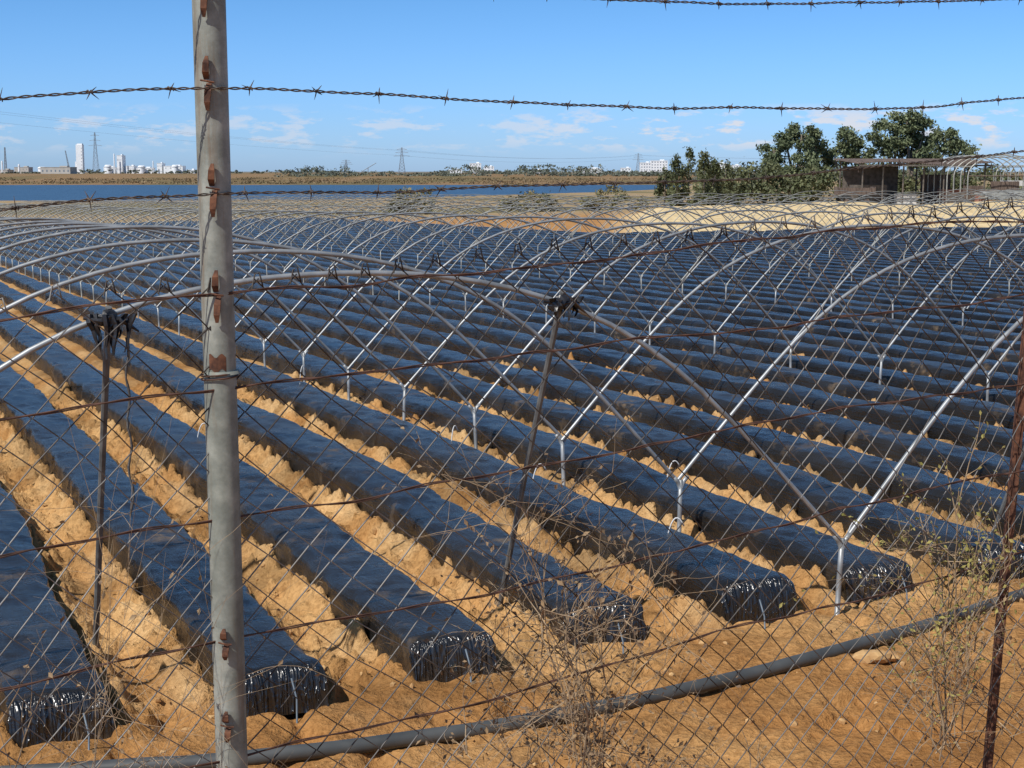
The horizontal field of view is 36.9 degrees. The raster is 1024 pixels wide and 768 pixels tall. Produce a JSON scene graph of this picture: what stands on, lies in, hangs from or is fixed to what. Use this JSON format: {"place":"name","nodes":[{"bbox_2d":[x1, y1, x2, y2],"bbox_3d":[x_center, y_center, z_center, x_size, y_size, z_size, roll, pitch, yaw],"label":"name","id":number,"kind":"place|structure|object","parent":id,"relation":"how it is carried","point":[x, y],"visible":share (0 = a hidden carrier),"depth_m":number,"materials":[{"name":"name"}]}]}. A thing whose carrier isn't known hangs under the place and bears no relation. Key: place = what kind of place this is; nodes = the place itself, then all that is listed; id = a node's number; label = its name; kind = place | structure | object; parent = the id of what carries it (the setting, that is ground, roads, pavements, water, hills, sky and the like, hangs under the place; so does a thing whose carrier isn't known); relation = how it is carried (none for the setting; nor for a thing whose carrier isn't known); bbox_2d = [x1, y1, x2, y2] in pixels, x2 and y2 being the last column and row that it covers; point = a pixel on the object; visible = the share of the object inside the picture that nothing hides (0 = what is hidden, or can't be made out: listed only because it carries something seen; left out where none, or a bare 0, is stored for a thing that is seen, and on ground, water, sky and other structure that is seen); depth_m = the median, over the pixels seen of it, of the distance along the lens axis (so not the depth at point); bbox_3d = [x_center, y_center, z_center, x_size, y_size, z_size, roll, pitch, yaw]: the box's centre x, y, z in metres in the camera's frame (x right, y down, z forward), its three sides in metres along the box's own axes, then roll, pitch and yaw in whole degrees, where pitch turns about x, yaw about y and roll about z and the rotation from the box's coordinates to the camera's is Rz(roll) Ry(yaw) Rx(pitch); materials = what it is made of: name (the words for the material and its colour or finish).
{"place":"outdoors","nodes":[
{"label":"outdoors","id":0,"kind":"place"},
{"bbox_2d":[0,261,357,402],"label":"field ground","id":1,"kind":"structure","parent":0,"point":[79,351],"depth_m":30.05,"materials":[{"name":"soil"}]},
{"bbox_2d":[0,185,680,200],"bbox_3d":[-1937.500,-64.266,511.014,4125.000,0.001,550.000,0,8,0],"label":"lake","id":2,"kind":"structure","parent":0,"point":[40,192],"depth_m":519.84,"materials":[{"name":"liquid"}]},
{"bbox_2d":[4,112,1008,162],"bbox_3d":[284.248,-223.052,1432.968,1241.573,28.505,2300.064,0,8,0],"label":"power lines","id":3,"kind":"object","parent":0,"point":[380,149],"visible":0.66,"depth_m":1509.93,"materials":[{"name":"metal"}]},
{"bbox_2d":[0,348,1023,767],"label":"sandy field ground","id":4,"kind":"structure","parent":0,"point":[32,492],"depth_m":10.62,"materials":[{"name":"soil"}]},
{"bbox_2d":[0,630,103,767],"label":"dry thistle","id":5,"kind":"object","parent":4,"relation":"on","point":[29,712],"visible":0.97,"depth_m":2.72,"materials":[{"name":"brown plant"}]},
{"bbox_2d":[83,306,138,647],"bbox_3d":[-2.584,0.771,9.722,0.326,2.623,1.245,-3,9,-24],"label":"brace pole","id":6,"kind":"object","parent":4,"relation":"on","point":[108,319],"visible":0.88,"depth_m":9.22,"materials":[{"name":"metal"}]},
{"bbox_2d":[0,589,1023,767],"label":"irrigation pipe","id":7,"kind":"object","parent":4,"relation":"on","point":[396,740],"visible":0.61,"depth_m":9.14,"materials":[{"name":"grey plastic"}]},
{"bbox_2d":[498,290,585,605],"bbox_3d":[0.131,0.606,10.915,0.326,2.623,1.233,-3,9,-24],"label":"brace pole","id":8,"kind":"object","parent":4,"relation":"on","point":[556,305],"visible":0.91,"depth_m":10.64,"materials":[{"name":"metal"}]},
{"bbox_2d":[852,649,899,663],"bbox_3d":[2.453,1.842,10.361,0.346,0.102,0.155,-2,8,-15],"label":"rock","id":9,"kind":"object","parent":4,"relation":"on","point":[875,655],"visible":0.89,"depth_m":10.31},
{"bbox_2d":[0,172,1023,232],"bbox_3d":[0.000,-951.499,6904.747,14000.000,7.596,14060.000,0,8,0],"label":"ground","id":10,"kind":"structure","parent":0,"point":[39,178],"depth_m":232.29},
{"bbox_2d":[0,483,115,747],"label":"plastic mulch bed","id":11,"kind":"object","parent":10,"relation":"on","point":[15,614],"visible":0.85,"depth_m":9.63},
{"bbox_2d":[40,166,76,173],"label":"beige warehouse","id":12,"kind":"structure","parent":10,"relation":"on","point":[60,170],"depth_m":1277.83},
{"bbox_2d":[75,144,84,172],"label":"white industrial tower","id":13,"kind":"structure","parent":10,"relation":"on","point":[79,163],"depth_m":1481.21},
{"bbox_2d":[0,359,329,716],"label":"plastic mulch bed","id":14,"kind":"object","parent":10,"relation":"on","point":[60,456],"visible":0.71,"depth_m":12.13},
{"bbox_2d":[1,169,352,173],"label":"distant tree line","id":15,"kind":"object","parent":10,"relation":"on","point":[155,172],"visible":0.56,"depth_m":1434.75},
{"bbox_2d":[192,0,247,767],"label":"steel fence post","id":16,"kind":"object","parent":10,"relation":"on","point":[214,210],"visible":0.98,"depth_m":2.80,"materials":[{"name":"metal"}]},
{"bbox_2d":[0,197,1023,767],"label":"chain link fence","id":17,"kind":"object","parent":16,"relation":"attached to","point":[566,495],"visible":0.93,"depth_m":3.31,"materials":[{"name":"metal"}]},
{"bbox_2d":[0,339,300,767],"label":"dry vine","id":18,"kind":"object","parent":17,"relation":"attached to","point":[132,618],"visible":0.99,"depth_m":2.71,"materials":[{"name":"brown plant"}]},
{"bbox_2d":[16,411,334,767],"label":"dry vine","id":19,"kind":"object","parent":17,"relation":"attached to","point":[121,671],"visible":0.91,"depth_m":2.86,"materials":[{"name":"brown plant"}]},
{"bbox_2d":[336,379,743,713],"bbox_3d":[0.060,0.352,3.118,0.841,0.749,0.353,0,8,0],"label":"dry vine","id":20,"kind":"object","parent":17,"relation":"attached to","point":[528,550],"visible":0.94,"depth_m":3.13,"materials":[{"name":"brown plant"}]},
{"bbox_2d":[374,424,755,767],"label":"dry vine","id":21,"kind":"object","parent":17,"relation":"attached to","point":[597,635],"visible":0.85,"depth_m":3.28,"materials":[{"name":"brown plant"}]},
{"bbox_2d":[398,503,737,767],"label":"dry vine","id":22,"kind":"object","parent":17,"relation":"attached to","point":[594,764],"visible":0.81,"depth_m":3.39,"materials":[{"name":"brown plant"}]},
{"bbox_2d":[779,459,1023,743],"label":"flowering weed","id":23,"kind":"object","parent":17,"relation":"attached to","point":[937,628],"visible":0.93,"depth_m":3.96,"materials":[{"name":"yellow plant"}]},
{"bbox_2d":[815,411,1023,658],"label":"flowering weed","id":24,"kind":"object","parent":17,"relation":"attached to","point":[957,515],"visible":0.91,"depth_m":3.95,"materials":[{"name":"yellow plant"}]},
{"bbox_2d":[828,566,1022,767],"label":"dry bramble","id":25,"kind":"object","parent":17,"relation":"attached to","point":[943,724],"visible":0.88,"depth_m":3.99,"materials":[{"name":"brown plant"}]},
{"bbox_2d":[893,558,1023,767],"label":"dry bramble","id":26,"kind":"object","parent":17,"relation":"attached to","point":[975,692],"visible":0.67,"depth_m":4.18,"materials":[{"name":"brown plant"}]},
{"bbox_2d":[0,147,1023,217],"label":"barbed wire","id":27,"kind":"object","parent":16,"relation":"attached to","point":[494,186],"visible":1,"depth_m":3.03,"materials":[{"name":"metal"}]},
{"bbox_2d":[0,80,1023,114],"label":"barbed wire","id":28,"kind":"object","parent":16,"relation":"attached to","point":[674,108],"visible":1,"depth_m":3.00,"materials":[{"name":"metal"}]},
{"bbox_2d":[0,470,1023,691],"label":"rusty line wire","id":29,"kind":"object","parent":16,"relation":"attached to","point":[358,616],"visible":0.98,"depth_m":3.16,"materials":[{"name":"metal"}]},
{"bbox_2d":[180,551,1023,767],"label":"rusty line wire","id":30,"kind":"object","parent":16,"relation":"attached to","point":[503,696],"visible":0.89,"depth_m":3.31,"materials":[{"name":"metal"}]},
{"bbox_2d":[493,0,1021,7],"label":"barbed wire","id":31,"kind":"object","parent":16,"relation":"attached to","point":[766,3],"visible":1,"depth_m":3.42,"materials":[{"name":"metal"}]},
{"bbox_2d":[0,308,500,682],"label":"plastic mulch bed","id":32,"kind":"object","parent":10,"relation":"on","point":[84,380],"visible":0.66,"depth_m":12.63,"materials":[{"name":"plastic"}]},
{"bbox_2d":[275,165,349,176],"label":"distant tree line","id":33,"kind":"object","parent":10,"relation":"on","point":[305,170],"visible":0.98,"depth_m":943.57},
{"bbox_2d":[0,282,646,646],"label":"plastic mulch bed","id":34,"kind":"object","parent":10,"relation":"on","point":[352,476],"visible":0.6,"depth_m":14.57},
{"bbox_2d":[0,177,706,183],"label":"bank scrub","id":35,"kind":"object","parent":10,"relation":"on","point":[273,181],"visible":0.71,"depth_m":817.39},
{"bbox_2d":[0,267,797,624],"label":"plastic mulch bed","id":36,"kind":"object","parent":10,"relation":"on","point":[310,399],"visible":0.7,"depth_m":14.74,"materials":[{"name":"plastic"}]},
{"bbox_2d":[0,217,851,614],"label":"tunnel hoop frame","id":37,"kind":"object","parent":10,"relation":"on","point":[26,223],"visible":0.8,"depth_m":13.87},
{"bbox_2d":[1,256,914,603],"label":"plastic mulch bed","id":38,"kind":"object","parent":10,"relation":"on","point":[625,472],"visible":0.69,"depth_m":15.96,"materials":[{"name":"plastic"}]},
{"bbox_2d":[1,227,1015,406],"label":"plastic mulch bed","id":39,"kind":"object","parent":10,"relation":"on","point":[860,372],"visible":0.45,"depth_m":28.11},
{"bbox_2d":[5,226,1017,390],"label":"plastic mulch bed","id":40,"kind":"object","parent":10,"relation":"on","point":[946,371],"visible":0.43,"depth_m":29.19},
{"bbox_2d":[0,247,1023,582],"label":"plastic mulch bed","id":41,"kind":"object","parent":10,"relation":"on","point":[560,415],"visible":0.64,"depth_m":17.06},
{"bbox_2d":[0,242,1023,537],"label":"plastic mulch bed","id":42,"kind":"object","parent":10,"relation":"on","point":[678,420],"visible":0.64,"depth_m":18.91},
{"bbox_2d":[0,203,1023,537],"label":"tunnel hoop frame","id":43,"kind":"object","parent":10,"relation":"on","point":[760,379],"visible":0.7,"depth_m":23.71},
{"bbox_2d":[0,236,1023,493],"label":"plastic mulch bed","id":44,"kind":"object","parent":10,"relation":"on","point":[842,430],"visible":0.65,"depth_m":21.20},
{"bbox_2d":[0,233,1023,456],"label":"plastic mulch bed","id":45,"kind":"object","parent":10,"relation":"on","point":[815,399],"visible":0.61,"depth_m":23.67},
{"bbox_2d":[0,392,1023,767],"bbox_3d":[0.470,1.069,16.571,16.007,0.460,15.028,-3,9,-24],"label":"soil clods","id":46,"kind":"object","parent":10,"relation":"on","point":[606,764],"visible":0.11,"depth_m":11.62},
{"bbox_2d":[1,231,1023,431],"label":"plastic mulch bed","id":47,"kind":"object","parent":10,"relation":"on","point":[870,391],"visible":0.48,"depth_m":25.80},
{"bbox_2d":[2,200,1023,375],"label":"tunnel hoop frame","id":48,"kind":"object","parent":10,"relation":"on","point":[765,273],"visible":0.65,"depth_m":41.14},
{"bbox_2d":[385,184,649,214],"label":"shore scrub","id":49,"kind":"object","parent":10,"relation":"on","point":[601,192],"visible":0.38,"depth_m":181.85,"materials":[{"name":"green plant"}]},
{"bbox_2d":[30,227,1018,374],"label":"plastic mulch bed","id":50,"kind":"object","parent":10,"relation":"on","point":[896,351],"visible":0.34,"depth_m":32.24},
{"bbox_2d":[43,226,1019,362],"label":"plastic mulch bed","id":51,"kind":"object","parent":10,"relation":"on","point":[960,349],"visible":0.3,"depth_m":33.46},
{"bbox_2d":[54,225,1020,350],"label":"plastic mulch bed","id":52,"kind":"object","parent":10,"relation":"on","point":[883,328],"visible":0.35,"depth_m":36.35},
{"bbox_2d":[63,225,1020,340],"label":"plastic mulch bed","id":53,"kind":"object","parent":10,"relation":"on","point":[932,326],"visible":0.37,"depth_m":39.14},
{"bbox_2d":[84,198,1023,309],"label":"tunnel hoop frame","id":54,"kind":"object","parent":10,"relation":"on","point":[697,204],"visible":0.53,"depth_m":55.73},
{"bbox_2d":[110,223,1022,316],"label":"plastic mulch bed","id":55,"kind":"object","parent":10,"relation":"on","point":[980,309],"visible":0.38,"depth_m":46.04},
{"bbox_2d":[114,222,1023,310],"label":"plastic mulch bed","id":56,"kind":"object","parent":10,"relation":"on","point":[842,291],"visible":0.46,"depth_m":49.47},
{"bbox_2d":[120,229,1021,332],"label":"plastic mulch bed","id":57,"kind":"object","parent":10,"relation":"on","point":[991,325],"visible":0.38,"depth_m":40.77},
{"bbox_2d":[131,222,1023,305],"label":"plastic mulch bed","id":58,"kind":"object","parent":10,"relation":"on","point":[851,286],"visible":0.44,"depth_m":51.04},
{"bbox_2d":[136,229,1021,323],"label":"plastic mulch bed","id":59,"kind":"object","parent":10,"relation":"on","point":[958,314],"visible":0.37,"depth_m":44.27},
{"bbox_2d":[143,222,1023,299],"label":"plastic mulch bed","id":60,"kind":"object","parent":10,"relation":"on","point":[989,294],"visible":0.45,"depth_m":54.26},
{"bbox_2d":[158,221,1023,293],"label":"plastic mulch bed","id":61,"kind":"object","parent":10,"relation":"on","point":[931,285],"visible":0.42,"depth_m":55.33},
{"bbox_2d":[165,196,1023,280],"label":"tunnel hoop frame","id":62,"kind":"object","parent":10,"relation":"on","point":[463,199],"visible":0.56,"depth_m":70.77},
{"bbox_2d":[169,221,1023,290],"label":"plastic mulch bed","id":63,"kind":"object","parent":10,"relation":"on","point":[1000,286],"visible":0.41,"depth_m":58.26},
{"bbox_2d":[278,168,918,176],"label":"distant tree line","id":64,"kind":"object","parent":10,"relation":"on","point":[509,172],"visible":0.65,"depth_m":964.73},
{"bbox_2d":[181,220,1023,285],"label":"plastic mulch bed","id":65,"kind":"object","parent":10,"relation":"on","point":[923,276],"visible":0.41,"depth_m":59.30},
{"bbox_2d":[232,222,1023,281],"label":"plastic mulch bed","id":66,"kind":"object","parent":10,"relation":"on","point":[791,263],"visible":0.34,"depth_m":63.14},
{"bbox_2d":[234,221,1023,277],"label":"plastic mulch bed","id":67,"kind":"object","parent":10,"relation":"on","point":[830,263],"visible":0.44,"depth_m":65.22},
{"bbox_2d":[235,220,1023,274],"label":"plastic mulch bed","id":68,"kind":"object","parent":10,"relation":"on","point":[963,269],"visible":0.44,"depth_m":66.33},
{"bbox_2d":[239,219,1022,271],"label":"plastic mulch bed","id":69,"kind":"object","parent":10,"relation":"on","point":[836,258],"visible":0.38,"depth_m":69.98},
{"bbox_2d":[252,218,1023,267],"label":"plastic mulch bed","id":70,"kind":"object","parent":10,"relation":"on","point":[912,261],"visible":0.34,"depth_m":72.22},
{"bbox_2d":[261,193,1023,256],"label":"tunnel hoop frame","id":71,"kind":"object","parent":10,"relation":"on","point":[422,195],"visible":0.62,"depth_m":82.60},
{"bbox_2d":[272,219,1023,265],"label":"plastic mulch bed","id":72,"kind":"object","parent":10,"relation":"on","point":[852,254],"visible":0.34,"depth_m":73.24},
{"bbox_2d":[280,218,1023,263],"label":"plastic mulch bed","id":73,"kind":"object","parent":10,"relation":"on","point":[877,253],"visible":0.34,"depth_m":75.68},
{"bbox_2d":[303,218,1023,260],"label":"plastic mulch bed","id":74,"kind":"object","parent":10,"relation":"on","point":[894,252],"visible":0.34,"depth_m":78.75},
{"bbox_2d":[652,165,674,207],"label":"tree","id":75,"kind":"object","parent":10,"relation":"on","point":[658,190],"visible":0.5,"depth_m":150.65,"materials":[{"name":"green plant"}]},
{"bbox_2d":[307,217,1023,257],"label":"plastic mulch bed","id":76,"kind":"object","parent":10,"relation":"on","point":[915,251],"visible":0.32,"depth_m":78.28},
{"bbox_2d":[666,153,688,205],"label":"pine tree","id":77,"kind":"object","parent":10,"relation":"on","point":[675,163],"visible":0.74,"depth_m":148.34,"materials":[{"name":"green plant"}]},
{"bbox_2d":[678,146,698,205],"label":"pine tree","id":78,"kind":"object","parent":10,"relation":"on","point":[689,155],"visible":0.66,"depth_m":149.18,"materials":[{"name":"green plant"}]},
{"bbox_2d":[430,163,958,173],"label":"distant tree line","id":79,"kind":"object","parent":10,"relation":"on","point":[578,170],"visible":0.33,"depth_m":1132.66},
{"bbox_2d":[693,148,718,205],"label":"pine tree","id":80,"kind":"object","parent":10,"relation":"on","point":[702,161],"visible":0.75,"depth_m":148.32,"materials":[{"name":"green plant"}]},
{"bbox_2d":[705,157,726,205],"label":"pine tree","id":81,"kind":"object","parent":10,"relation":"on","point":[716,170],"visible":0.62,"depth_m":150.23,"materials":[{"name":"green plant"}]},
{"bbox_2d":[709,158,739,204],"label":"pine tree","id":82,"kind":"object","parent":10,"relation":"on","point":[729,174],"visible":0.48,"depth_m":154.33,"materials":[{"name":"green plant"}]},
{"bbox_2d":[756,121,830,199],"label":"eucalyptus tree","id":83,"kind":"object","parent":10,"relation":"on","point":[811,146],"visible":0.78,"depth_m":172.57,"materials":[{"name":"green plant"}]},
{"bbox_2d":[617,233,1023,256],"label":"plastic mulch bed","id":84,"kind":"object","parent":10,"relation":"on","point":[974,252],"visible":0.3,"depth_m":74.32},
{"bbox_2d":[631,232,1023,253],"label":"plastic mulch bed","id":85,"kind":"object","parent":10,"relation":"on","point":[899,246],"visible":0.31,"depth_m":75.58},
{"bbox_2d":[638,193,1023,242],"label":"tunnel hoop frame","id":86,"kind":"object","parent":10,"relation":"on","point":[843,206],"visible":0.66,"depth_m":80.16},
{"bbox_2d":[652,231,1023,251],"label":"plastic mulch bed","id":87,"kind":"object","parent":10,"relation":"on","point":[1006,250],"visible":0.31,"depth_m":76.99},
{"bbox_2d":[820,187,875,202],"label":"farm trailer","id":88,"kind":"object","parent":10,"relation":"on","point":[867,190],"visible":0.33,"depth_m":138.02,"materials":[{"name":"metal"}]},
{"bbox_2d":[820,124,877,186],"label":"eucalyptus tree","id":89,"kind":"object","parent":10,"relation":"on","point":[850,144],"visible":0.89,"depth_m":175.15,"materials":[{"name":"green plant"}]},
{"bbox_2d":[687,156,1022,203],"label":"shrub hedge","id":90,"kind":"object","parent":10,"relation":"on","point":[823,182],"visible":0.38,"depth_m":164.15,"materials":[{"name":"green plant"}]},
{"bbox_2d":[688,232,1023,249],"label":"plastic mulch bed","id":91,"kind":"object","parent":10,"relation":"on","point":[892,242],"visible":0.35,"depth_m":77.60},
{"bbox_2d":[700,231,1022,247],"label":"plastic mulch bed","id":92,"kind":"object","parent":10,"relation":"on","point":[871,239],"visible":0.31,"depth_m":79.86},
{"bbox_2d":[714,230,1023,245],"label":"plastic mulch bed","id":93,"kind":"object","parent":10,"relation":"on","point":[900,239],"visible":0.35,"depth_m":80.81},
{"bbox_2d":[743,230,1023,244],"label":"plastic mulch bed","id":94,"kind":"object","parent":10,"relation":"on","point":[891,237],"visible":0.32,"depth_m":82.97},
{"bbox_2d":[761,190,1023,234],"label":"tunnel hoop frame","id":95,"kind":"object","parent":10,"relation":"on","point":[909,200],"visible":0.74,"depth_m":87.62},
{"bbox_2d":[766,230,1023,242],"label":"plastic mulch bed","id":96,"kind":"object","parent":10,"relation":"on","point":[908,236],"visible":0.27,"depth_m":83.26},
{"bbox_2d":[834,158,992,204],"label":"open farm shed","id":97,"kind":"structure","parent":10,"relation":"on","point":[885,179],"depth_m":154.25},
{"bbox_2d":[864,108,975,190],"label":"eucalyptus tree","id":98,"kind":"object","parent":10,"relation":"on","point":[909,125],"visible":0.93,"depth_m":172.47,"materials":[{"name":"green plant"}]},
{"bbox_2d":[927,154,1023,203],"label":"greenhouse frame","id":99,"kind":"object","parent":10,"relation":"on","point":[1005,185],"visible":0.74,"depth_m":141.19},
{"bbox_2d":[947,190,1023,202],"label":"stacked farm materials","id":100,"kind":"object","parent":10,"relation":"on","point":[1000,194],"visible":0.49,"depth_m":134.42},
{"bbox_2d":[982,311,1023,767],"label":"rusty fence post","id":101,"kind":"object","parent":10,"relation":"on","point":[1010,515],"visible":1,"depth_m":4.10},
{"bbox_2d":[0,220,1023,321],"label":"rusty line wire","id":102,"kind":"object","parent":101,"relation":"attached to","point":[409,276],"visible":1,"depth_m":3.08,"materials":[{"name":"metal"}]},
{"bbox_2d":[0,294,1023,420],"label":"rusty line wire","id":103,"kind":"object","parent":101,"relation":"attached to","point":[381,370],"visible":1,"depth_m":3.10,"materials":[{"name":"metal"}]},
{"bbox_2d":[0,383,1023,558],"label":"rusty line wire","id":104,"kind":"object","parent":101,"relation":"attached to","point":[373,497],"visible":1,"depth_m":3.14,"materials":[{"name":"metal"}]},
{"bbox_2d":[992,446,1023,532],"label":"brace pole","id":105,"kind":"object","parent":10,"relation":"on","point":[1002,508],"visible":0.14,"depth_m":13.19,"materials":[{"name":"metal"}]},
{"bbox_2d":[0,0,1023,171],"label":"sky","id":106,"kind":"structure","parent":0,"point":[645,54],"materials":[{"name":"blue"}]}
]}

